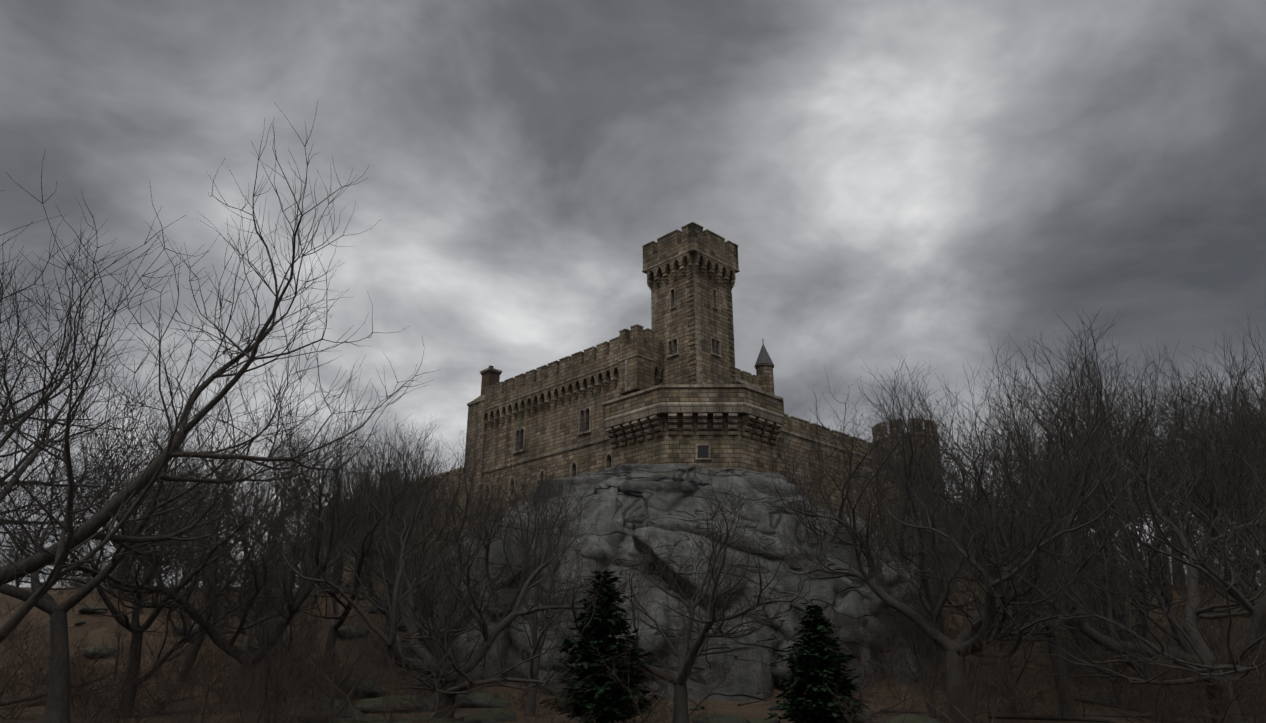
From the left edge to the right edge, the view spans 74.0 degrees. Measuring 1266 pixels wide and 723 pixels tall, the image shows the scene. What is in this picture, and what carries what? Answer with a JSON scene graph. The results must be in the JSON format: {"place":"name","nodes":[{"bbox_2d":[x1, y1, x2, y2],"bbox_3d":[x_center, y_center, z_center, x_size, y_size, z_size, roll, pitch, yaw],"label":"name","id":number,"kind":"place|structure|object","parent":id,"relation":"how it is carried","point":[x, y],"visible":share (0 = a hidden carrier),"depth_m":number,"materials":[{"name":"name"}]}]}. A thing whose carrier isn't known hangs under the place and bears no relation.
{"place":"outdoors","nodes":[
{"label":"outdoors","id":0,"kind":"place"},
{"bbox_2d":[0,564,1265,722],"bbox_3d":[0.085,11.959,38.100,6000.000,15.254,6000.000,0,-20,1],"label":"ground","id":1,"kind":"structure","parent":0,"point":[730,708],"depth_m":44.63,"materials":[{"name":"brown soil"}]},
{"bbox_2d":[0,633,63,722],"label":"shrub","id":2,"kind":"object","parent":1,"relation":"on","point":[13,708],"visible":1,"depth_m":25.88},
{"bbox_2d":[0,635,84,719],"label":"shrub","id":3,"kind":"object","parent":1,"relation":"on","point":[33,687],"visible":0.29,"depth_m":35.62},
{"bbox_2d":[2,623,115,683],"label":"shrub","id":4,"kind":"object","parent":1,"relation":"on","point":[43,653],"visible":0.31,"depth_m":44.37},
{"bbox_2d":[39,630,119,707],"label":"shrub","id":5,"kind":"object","parent":1,"relation":"on","point":[99,651],"visible":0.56,"depth_m":39.48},
{"bbox_2d":[40,639,121,709],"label":"shrub","id":6,"kind":"object","parent":1,"relation":"on","point":[85,675],"visible":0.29,"depth_m":39.40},
{"bbox_2d":[43,672,137,722],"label":"shrub","id":7,"kind":"object","parent":1,"relation":"on","point":[103,715],"visible":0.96,"depth_m":27.62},
{"bbox_2d":[25,624,163,718],"bbox_3d":[-22.194,13.241,34.996,5.848,4.311,4.420,3,-20,-8],"label":"shrub","id":8,"kind":"object","parent":1,"relation":"on","point":[96,705],"visible":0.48,"depth_m":34.53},
{"bbox_2d":[0,216,203,552],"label":"tree","id":9,"kind":"object","parent":1,"relation":"on","point":[24,458],"visible":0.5,"depth_m":40.05,"materials":[{"name":"brown plant"}]},
{"bbox_2d":[73,642,170,722],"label":"shrub","id":10,"kind":"object","parent":1,"relation":"on","point":[113,666],"visible":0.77,"depth_m":31.06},
{"bbox_2d":[98,612,145,680],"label":"tree","id":11,"kind":"object","parent":1,"relation":"on","point":[118,637],"visible":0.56,"depth_m":44.81,"materials":[{"name":"brown plant"}]},
{"bbox_2d":[70,635,197,722],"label":"shrub","id":12,"kind":"object","parent":1,"relation":"on","point":[151,716],"visible":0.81,"depth_m":30.21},
{"bbox_2d":[26,420,249,582],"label":"tree","id":13,"kind":"object","parent":1,"relation":"on","point":[113,492],"visible":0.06,"depth_m":77.47,"materials":[{"name":"brown plant"}]},
{"bbox_2d":[71,628,228,713],"bbox_3d":[-20.908,13.738,36.332,4.276,4.278,6.788,-14,-24,33],"label":"shrub","id":14,"kind":"object","parent":1,"relation":"on","point":[146,696],"visible":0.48,"depth_m":36.73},
{"bbox_2d":[0,300,300,722],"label":"tree","id":15,"kind":"object","parent":1,"relation":"on","point":[59,670],"visible":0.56,"depth_m":32.68,"materials":[{"name":"brown plant"}]},
{"bbox_2d":[63,415,250,601],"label":"tree","id":16,"kind":"object","parent":1,"relation":"on","point":[164,521],"visible":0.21,"depth_m":58.24,"materials":[{"name":"brown plant"}]},
{"bbox_2d":[63,399,254,585],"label":"tree","id":17,"kind":"object","parent":1,"relation":"on","point":[95,437],"visible":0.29,"depth_m":72.07,"materials":[{"name":"brown plant"}]},
{"bbox_2d":[0,414,338,718],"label":"tree","id":18,"kind":"object","parent":1,"relation":"on","point":[135,628],"visible":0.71,"depth_m":35.08,"materials":[{"name":"brown plant"}]},
{"bbox_2d":[115,625,228,708],"bbox_3d":[-21.112,14.448,39.003,4.650,4.316,3.676,3,-20,-8],"label":"shrub","id":19,"kind":"object","parent":1,"relation":"on","point":[174,666],"visible":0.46,"depth_m":39.14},
{"bbox_2d":[152,621,239,682],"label":"shrub","id":20,"kind":"object","parent":1,"relation":"on","point":[176,673],"visible":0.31,"depth_m":43.82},
{"bbox_2d":[128,428,277,581],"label":"tree","id":21,"kind":"object","parent":1,"relation":"on","point":[220,492],"visible":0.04,"depth_m":82.30,"materials":[{"name":"brown plant"}]},
{"bbox_2d":[139,629,268,722],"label":"shrub","id":22,"kind":"object","parent":1,"relation":"on","point":[221,656],"visible":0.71,"depth_m":30.54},
{"bbox_2d":[0,403,413,711],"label":"tree","id":23,"kind":"object","parent":1,"relation":"on","point":[246,631],"visible":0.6,"depth_m":37.59,"materials":[{"name":"brown plant"}]},
{"bbox_2d":[0,102,440,643],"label":"tree","id":24,"kind":"object","parent":1,"relation":"on","point":[61,550],"visible":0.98,"depth_m":29.26,"materials":[{"name":"brown plant"}]},
{"bbox_2d":[126,423,347,681],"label":"tree","id":25,"kind":"object","parent":1,"relation":"on","point":[200,636],"visible":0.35,"depth_m":46.94,"materials":[{"name":"brown plant"}]},
{"bbox_2d":[200,648,316,722],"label":"shrub","id":26,"kind":"object","parent":1,"relation":"on","point":[262,696],"visible":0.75,"depth_m":25.44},
{"bbox_2d":[204,553,329,668],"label":"tree","id":27,"kind":"object","parent":1,"relation":"on","point":[259,632],"visible":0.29,"depth_m":45.79,"materials":[{"name":"brown plant"}]},
{"bbox_2d":[180,407,360,584],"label":"tree","id":28,"kind":"object","parent":1,"relation":"on","point":[284,481],"visible":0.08,"depth_m":80.82,"materials":[{"name":"brown plant"}]},
{"bbox_2d":[169,440,372,609],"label":"tree","id":29,"kind":"object","parent":1,"relation":"on","point":[249,497],"visible":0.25,"depth_m":55.84,"materials":[{"name":"brown plant"}]},
{"bbox_2d":[230,620,340,721],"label":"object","id":30,"kind":"object","parent":1,"relation":"on","point":[273,688],"visible":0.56,"depth_m":31.14,"materials":[{"name":"brown plant"}]},
{"bbox_2d":[234,596,338,722],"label":"tree","id":31,"kind":"object","parent":1,"relation":"on","point":[268,639],"visible":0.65,"depth_m":32.46,"materials":[{"name":"brown plant"}]},
{"bbox_2d":[239,426,334,582],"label":"tree","id":32,"kind":"object","parent":1,"relation":"on","point":[272,494],"visible":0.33,"depth_m":67.37,"materials":[{"name":"brown plant"}]},
{"bbox_2d":[238,636,343,722],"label":"shrub","id":33,"kind":"object","parent":1,"relation":"on","point":[291,686],"visible":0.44,"depth_m":31.40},
{"bbox_2d":[267,572,330,680],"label":"tree","id":34,"kind":"object","parent":1,"relation":"on","point":[291,638],"visible":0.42,"depth_m":43.20,"materials":[{"name":"brown plant"}]},
{"bbox_2d":[239,419,385,585],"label":"tree","id":35,"kind":"object","parent":1,"relation":"on","point":[301,474],"visible":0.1,"depth_m":75.46,"materials":[{"name":"brown plant"}]},
{"bbox_2d":[264,396,402,593],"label":"tree","id":36,"kind":"object","parent":1,"relation":"on","point":[341,566],"visible":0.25,"depth_m":56.60,"materials":[{"name":"brown plant"}]},
{"bbox_2d":[272,608,402,722],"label":"tree","id":37,"kind":"object","parent":1,"relation":"on","point":[345,678],"visible":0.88,"depth_m":29.58,"materials":[{"name":"brown plant"}]},
{"bbox_2d":[242,405,455,692],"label":"tree","id":38,"kind":"object","parent":1,"relation":"on","point":[334,624],"visible":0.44,"depth_m":40.24,"materials":[{"name":"brown plant"}]},
{"bbox_2d":[275,414,444,600],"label":"tree","id":39,"kind":"object","parent":1,"relation":"on","point":[430,425],"visible":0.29,"depth_m":55.84,"materials":[{"name":"brown plant"}]},
{"bbox_2d":[284,448,440,586],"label":"tree","id":40,"kind":"object","parent":1,"relation":"on","point":[371,509],"visible":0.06,"depth_m":72.06,"materials":[{"name":"brown plant"}]},
{"bbox_2d":[316,419,457,582],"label":"tree","id":41,"kind":"object","parent":1,"relation":"on","point":[385,462],"visible":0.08,"depth_m":70.26,"materials":[{"name":"brown plant"}]},
{"bbox_2d":[330,433,444,578],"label":"tree","id":42,"kind":"object","parent":1,"relation":"on","point":[366,467],"visible":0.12,"depth_m":82.98,"materials":[{"name":"brown plant"}]},
{"bbox_2d":[279,616,503,722],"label":"shrub","id":43,"kind":"object","parent":1,"relation":"on","point":[382,707],"visible":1,"depth_m":23.29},
{"bbox_2d":[284,407,516,664],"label":"tree","id":44,"kind":"object","parent":1,"relation":"on","point":[367,563],"visible":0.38,"depth_m":45.70,"materials":[{"name":"brown plant"}]},
{"bbox_2d":[321,425,523,697],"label":"tree","id":45,"kind":"object","parent":1,"relation":"on","point":[459,537],"visible":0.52,"depth_m":40.80,"materials":[{"name":"brown plant"}]},
{"bbox_2d":[412,624,493,704],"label":"shrub","id":46,"kind":"object","parent":1,"relation":"on","point":[463,678],"visible":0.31,"depth_m":31.77,"materials":[{"name":"brown plant"}]},
{"bbox_2d":[397,425,512,547],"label":"tree","id":47,"kind":"object","parent":1,"relation":"on","point":[470,480],"visible":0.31,"depth_m":64.71,"materials":[{"name":"brown plant"}]},
{"bbox_2d":[247,423,667,718],"bbox_3d":[-5.891,7.276,30.324,13.972,11.934,13.584,-5,-21,13],"label":"tree","id":48,"kind":"object","parent":1,"relation":"on","point":[451,691],"visible":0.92,"depth_m":29.12,"materials":[{"name":"brown plant"}]},
{"bbox_2d":[419,440,577,622],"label":"tree","id":49,"kind":"object","parent":1,"relation":"on","point":[498,617],"visible":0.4,"depth_m":44.65,"materials":[{"name":"brown plant"}]},
{"bbox_2d":[483,671,556,722],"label":"shrub","id":50,"kind":"object","parent":1,"relation":"on","point":[536,718],"visible":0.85,"depth_m":27.73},
{"bbox_2d":[489,628,574,707],"bbox_3d":[-4.917,13.930,37.376,3.360,3.945,4.250,19,-27,-42],"label":"shrub","id":51,"kind":"object","parent":1,"relation":"on","point":[517,683],"visible":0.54,"depth_m":36.91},
{"bbox_2d":[478,464,626,716],"bbox_3d":[-3.714,9.564,36.001,6.489,11.066,8.094,4,-20,-12],"label":"tree","id":52,"kind":"object","parent":1,"relation":"on","point":[532,703],"visible":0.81,"depth_m":35.34,"materials":[{"name":"brown plant"}]},
{"bbox_2d":[507,677,599,722],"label":"shrub","id":53,"kind":"object","parent":1,"relation":"on","point":[522,701],"visible":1,"depth_m":23.26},
{"bbox_2d":[547,472,638,563],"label":"tree","id":54,"kind":"object","parent":1,"relation":"on","point":[589,506],"visible":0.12,"depth_m":46.99,"materials":[{"name":"brown plant"}]},
{"bbox_2d":[539,570,664,722],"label":"fir tree","id":55,"kind":"object","parent":1,"relation":"on","point":[609,696],"visible":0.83,"depth_m":27.13,"materials":[{"name":"green plant"}]},
{"bbox_2d":[0,639,1257,722],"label":"fallen branches","id":56,"kind":"object","parent":1,"relation":"on","point":[1050,718],"visible":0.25,"depth_m":34.58,"materials":[{"name":"wood"}]},
{"bbox_2d":[588,633,702,722],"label":"shrub","id":57,"kind":"object","parent":1,"relation":"on","point":[656,701],"visible":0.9,"depth_m":26.14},
{"bbox_2d":[616,641,685,722],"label":"shrub","id":58,"kind":"object","parent":1,"relation":"on","point":[649,715],"visible":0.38,"depth_m":27.69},
{"bbox_2d":[74,600,1265,722],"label":"boulders","id":59,"kind":"object","parent":1,"relation":"on","point":[479,702],"visible":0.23,"depth_m":35.45,"materials":[{"name":"stone"}]},
{"bbox_2d":[519,456,825,722],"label":"tree","id":60,"kind":"object","parent":1,"relation":"on","point":[681,713],"visible":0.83,"depth_m":28.38,"materials":[{"name":"brown plant"}]},
{"bbox_2d":[403,463,943,701],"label":"outcrop rock","id":61,"kind":"object","parent":1,"relation":"on","point":[664,498],"visible":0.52,"depth_m":44.26,"materials":[{"name":"stone"}]},
{"bbox_2d":[783,593,878,678],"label":"tree","id":62,"kind":"object","parent":61,"relation":"on","point":[838,622],"visible":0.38,"depth_m":40.28,"materials":[{"name":"brown plant"}]},
{"bbox_2d":[302,222,1058,584],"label":"castle","id":63,"kind":"structure","parent":1,"relation":"on","point":[674,384],"depth_m":68.25,"materials":[{"name":"stone"}]},
{"bbox_2d":[629,628,737,720],"bbox_3d":[1.544,12.465,32.815,6.173,3.890,3.888,-14,-24,34],"label":"shrub","id":64,"kind":"object","parent":1,"relation":"on","point":[698,705],"visible":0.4,"depth_m":32.48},
{"bbox_2d":[737,629,854,705],"bbox_3d":[7.402,14.259,38.733,4.367,4.135,5.444,15,-25,-36],"label":"shrub","id":65,"kind":"object","parent":1,"relation":"on","point":[774,680],"visible":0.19,"depth_m":39.04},
{"bbox_2d":[764,605,870,722],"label":"fir tree","id":66,"kind":"object","parent":1,"relation":"on","point":[819,670],"visible":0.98,"depth_m":27.98,"materials":[{"name":"green plant"}]},
{"bbox_2d":[758,371,924,553],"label":"tree","id":67,"kind":"object","parent":1,"relation":"on","point":[829,481],"visible":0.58,"depth_m":45.88,"materials":[{"name":"brown plant"}]},
{"bbox_2d":[828,682,892,722],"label":"shrub","id":68,"kind":"object","parent":1,"relation":"on","point":[871,708],"visible":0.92,"depth_m":25.08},
{"bbox_2d":[846,589,899,687],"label":"tree","id":69,"kind":"object","parent":1,"relation":"on","point":[877,648],"visible":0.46,"depth_m":41.88,"materials":[{"name":"brown plant"}]},
{"bbox_2d":[812,629,938,715],"bbox_3d":[8.970,11.991,31.924,4.103,3.884,5.113,8,-21,-20],"label":"shrub","id":70,"kind":"object","parent":1,"relation":"on","point":[904,700],"visible":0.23,"depth_m":30.87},
{"bbox_2d":[841,610,911,689],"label":"shrub","id":71,"kind":"object","parent":1,"relation":"on","point":[872,650],"visible":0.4,"depth_m":40.87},
{"bbox_2d":[834,676,933,722],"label":"shrub","id":72,"kind":"object","parent":1,"relation":"on","point":[893,706],"visible":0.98,"depth_m":23.26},
{"bbox_2d":[846,629,946,700],"bbox_3d":[12.702,14.175,38.712,3.924,3.715,4.890,17,-26,-39],"label":"shrub","id":73,"kind":"object","parent":1,"relation":"on","point":[890,674],"visible":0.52,"depth_m":38.82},
{"bbox_2d":[836,379,969,571],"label":"tree","id":74,"kind":"object","parent":1,"relation":"on","point":[886,489],"visible":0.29,"depth_m":56.48,"materials":[{"name":"brown plant"}]},
{"bbox_2d":[872,609,945,716],"bbox_3d":[11.322,12.123,33.790,3.216,4.459,2.668,4,-20,-11],"label":"tree","id":75,"kind":"object","parent":1,"relation":"on","point":[915,677],"visible":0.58,"depth_m":33.83,"materials":[{"name":"brown plant"}]},
{"bbox_2d":[814,349,1006,692],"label":"tree","id":76,"kind":"object","parent":1,"relation":"on","point":[908,477],"visible":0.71,"depth_m":41.84,"materials":[{"name":"brown plant"}]},
{"bbox_2d":[873,569,947,652],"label":"tree","id":77,"kind":"object","parent":1,"relation":"on","point":[902,599],"visible":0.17,"depth_m":43.70,"materials":[{"name":"brown plant"}]},
{"bbox_2d":[866,582,969,719],"bbox_3d":[10.698,10.444,30.330,4.030,5.148,3.533,5,-17,-25],"label":"tree","id":78,"kind":"object","parent":1,"relation":"on","point":[935,655],"visible":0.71,"depth_m":30.00,"materials":[{"name":"brown plant"}]},
{"bbox_2d":[884,676,970,722],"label":"shrub","id":79,"kind":"object","parent":1,"relation":"on","point":[932,702],"visible":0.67,"depth_m":28.08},
{"bbox_2d":[844,403,1048,571],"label":"tree","id":80,"kind":"object","parent":1,"relation":"on","point":[936,474],"visible":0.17,"depth_m":64.00,"materials":[{"name":"brown plant"}]},
{"bbox_2d":[741,371,1167,722],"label":"tree","id":81,"kind":"object","parent":1,"relation":"on","point":[1000,615],"visible":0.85,"depth_m":29.82,"materials":[{"name":"brown plant"}]},
{"bbox_2d":[876,613,1036,722],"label":"shrub","id":82,"kind":"object","parent":1,"relation":"on","point":[977,682],"visible":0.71,"depth_m":26.95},
{"bbox_2d":[916,637,1041,722],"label":"shrub","id":83,"kind":"object","parent":1,"relation":"on","point":[987,706],"visible":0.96,"depth_m":25.30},
{"bbox_2d":[847,341,1128,717],"bbox_3d":[13.814,6.661,35.080,15.994,16.012,12.148,21,-29,-45],"label":"tree","id":84,"kind":"object","parent":1,"relation":"on","point":[1050,647],"visible":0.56,"depth_m":33.73,"materials":[{"name":"brown plant"}]},
{"bbox_2d":[934,592,1050,713],"bbox_3d":[16.134,12.472,36.440,6.203,5.576,4.306,-17,-26,38],"label":"tree","id":85,"kind":"object","parent":1,"relation":"on","point":[1012,666],"visible":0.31,"depth_m":35.75,"materials":[{"name":"brown plant"}]},
{"bbox_2d":[884,362,1125,576],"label":"tree","id":86,"kind":"object","parent":1,"relation":"on","point":[1022,432],"visible":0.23,"depth_m":64.86,"materials":[{"name":"brown plant"}]},
{"bbox_2d":[843,334,1205,686],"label":"tree","id":87,"kind":"object","parent":1,"relation":"on","point":[1086,678],"visible":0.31,"depth_m":44.64,"materials":[{"name":"brown plant"}]},
{"bbox_2d":[963,365,1151,547],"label":"tree","id":88,"kind":"object","parent":1,"relation":"on","point":[1036,435],"visible":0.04,"depth_m":84.72,"materials":[{"name":"brown plant"}]},
{"bbox_2d":[957,376,1167,587],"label":"tree","id":89,"kind":"object","parent":1,"relation":"on","point":[1030,439],"visible":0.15,"depth_m":60.65,"materials":[{"name":"brown plant"}]},
{"bbox_2d":[949,343,1203,579],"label":"tree","id":90,"kind":"object","parent":1,"relation":"on","point":[1154,426],"visible":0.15,"depth_m":73.93,"materials":[{"name":"brown plant"}]},
{"bbox_2d":[907,331,1265,713],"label":"tree","id":91,"kind":"object","parent":1,"relation":"on","point":[1114,604],"visible":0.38,"depth_m":39.36,"materials":[{"name":"brown plant"}]},
{"bbox_2d":[971,308,1207,635],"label":"tree","id":92,"kind":"object","parent":1,"relation":"on","point":[1088,365],"visible":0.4,"depth_m":51.58,"materials":[{"name":"brown plant"}]},
{"bbox_2d":[920,378,1265,722],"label":"tree","id":93,"kind":"object","parent":1,"relation":"on","point":[1256,631],"visible":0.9,"depth_m":26.83,"materials":[{"name":"brown plant"}]},
{"bbox_2d":[1026,587,1179,705],"bbox_3d":[22.377,13.370,39.730,6.890,6.027,6.069,-18,-21,32],"label":"tree","id":94,"kind":"object","parent":1,"relation":"on","point":[1112,681],"visible":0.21,"depth_m":39.23,"materials":[{"name":"brown plant"}]},
{"bbox_2d":[1002,382,1265,689],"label":"tree","id":95,"kind":"object","parent":1,"relation":"on","point":[1169,586],"visible":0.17,"depth_m":47.06,"materials":[{"name":"brown plant"}]},
{"bbox_2d":[1057,632,1212,722],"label":"shrub","id":96,"kind":"object","parent":1,"relation":"on","point":[1133,691],"visible":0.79,"depth_m":25.85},
{"bbox_2d":[1050,348,1260,562],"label":"tree","id":97,"kind":"object","parent":1,"relation":"on","point":[1185,413],"depth_m":74.82,"materials":[{"name":"brown plant"}]},
{"bbox_2d":[1052,357,1264,584],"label":"tree","id":98,"kind":"object","parent":1,"relation":"on","point":[1193,433],"visible":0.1,"depth_m":65.60,"materials":[{"name":"brown plant"}]},
{"bbox_2d":[1065,350,1265,589],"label":"tree","id":99,"kind":"object","parent":1,"relation":"on","point":[1173,565],"visible":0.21,"depth_m":60.69,"materials":[{"name":"brown plant"}]},
{"bbox_2d":[1066,360,1265,606],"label":"tree","id":100,"kind":"object","parent":1,"relation":"on","point":[1214,511],"visible":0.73,"depth_m":34.70,"materials":[{"name":"brown plant"}]},
{"bbox_2d":[1072,333,1265,586],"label":"tree","id":101,"kind":"object","parent":1,"relation":"on","point":[1217,408],"visible":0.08,"depth_m":76.49,"materials":[{"name":"brown plant"}]},
{"bbox_2d":[1093,356,1265,532],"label":"tree","id":102,"kind":"object","parent":1,"relation":"on","point":[1186,418],"visible":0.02,"depth_m":71.98,"materials":[{"name":"brown plant"}]},
{"bbox_2d":[1103,341,1265,526],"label":"tree","id":103,"kind":"object","parent":1,"relation":"on","point":[1261,501],"visible":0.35,"depth_m":44.45,"materials":[{"name":"brown plant"}]},
{"bbox_2d":[1106,313,1265,552],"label":"tree","id":104,"kind":"object","parent":1,"relation":"on","point":[1234,420],"visible":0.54,"depth_m":42.17,"materials":[{"name":"brown plant"}]},
{"bbox_2d":[1128,357,1265,591],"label":"tree","id":105,"kind":"object","parent":1,"relation":"on","point":[1201,488],"visible":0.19,"depth_m":49.50,"materials":[{"name":"brown plant"}]},
{"bbox_2d":[1131,615,1265,722],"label":"shrub","id":106,"kind":"object","parent":1,"relation":"on","point":[1228,709],"visible":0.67,"depth_m":24.10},
{"bbox_2d":[1151,650,1265,722],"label":"shrub","id":107,"kind":"object","parent":1,"relation":"on","point":[1226,719],"visible":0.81,"depth_m":23.51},
{"bbox_2d":[0,0,1265,587],"label":"sky","id":108,"kind":"structure","parent":0,"point":[930,180],"materials":[{"name":"grey"}]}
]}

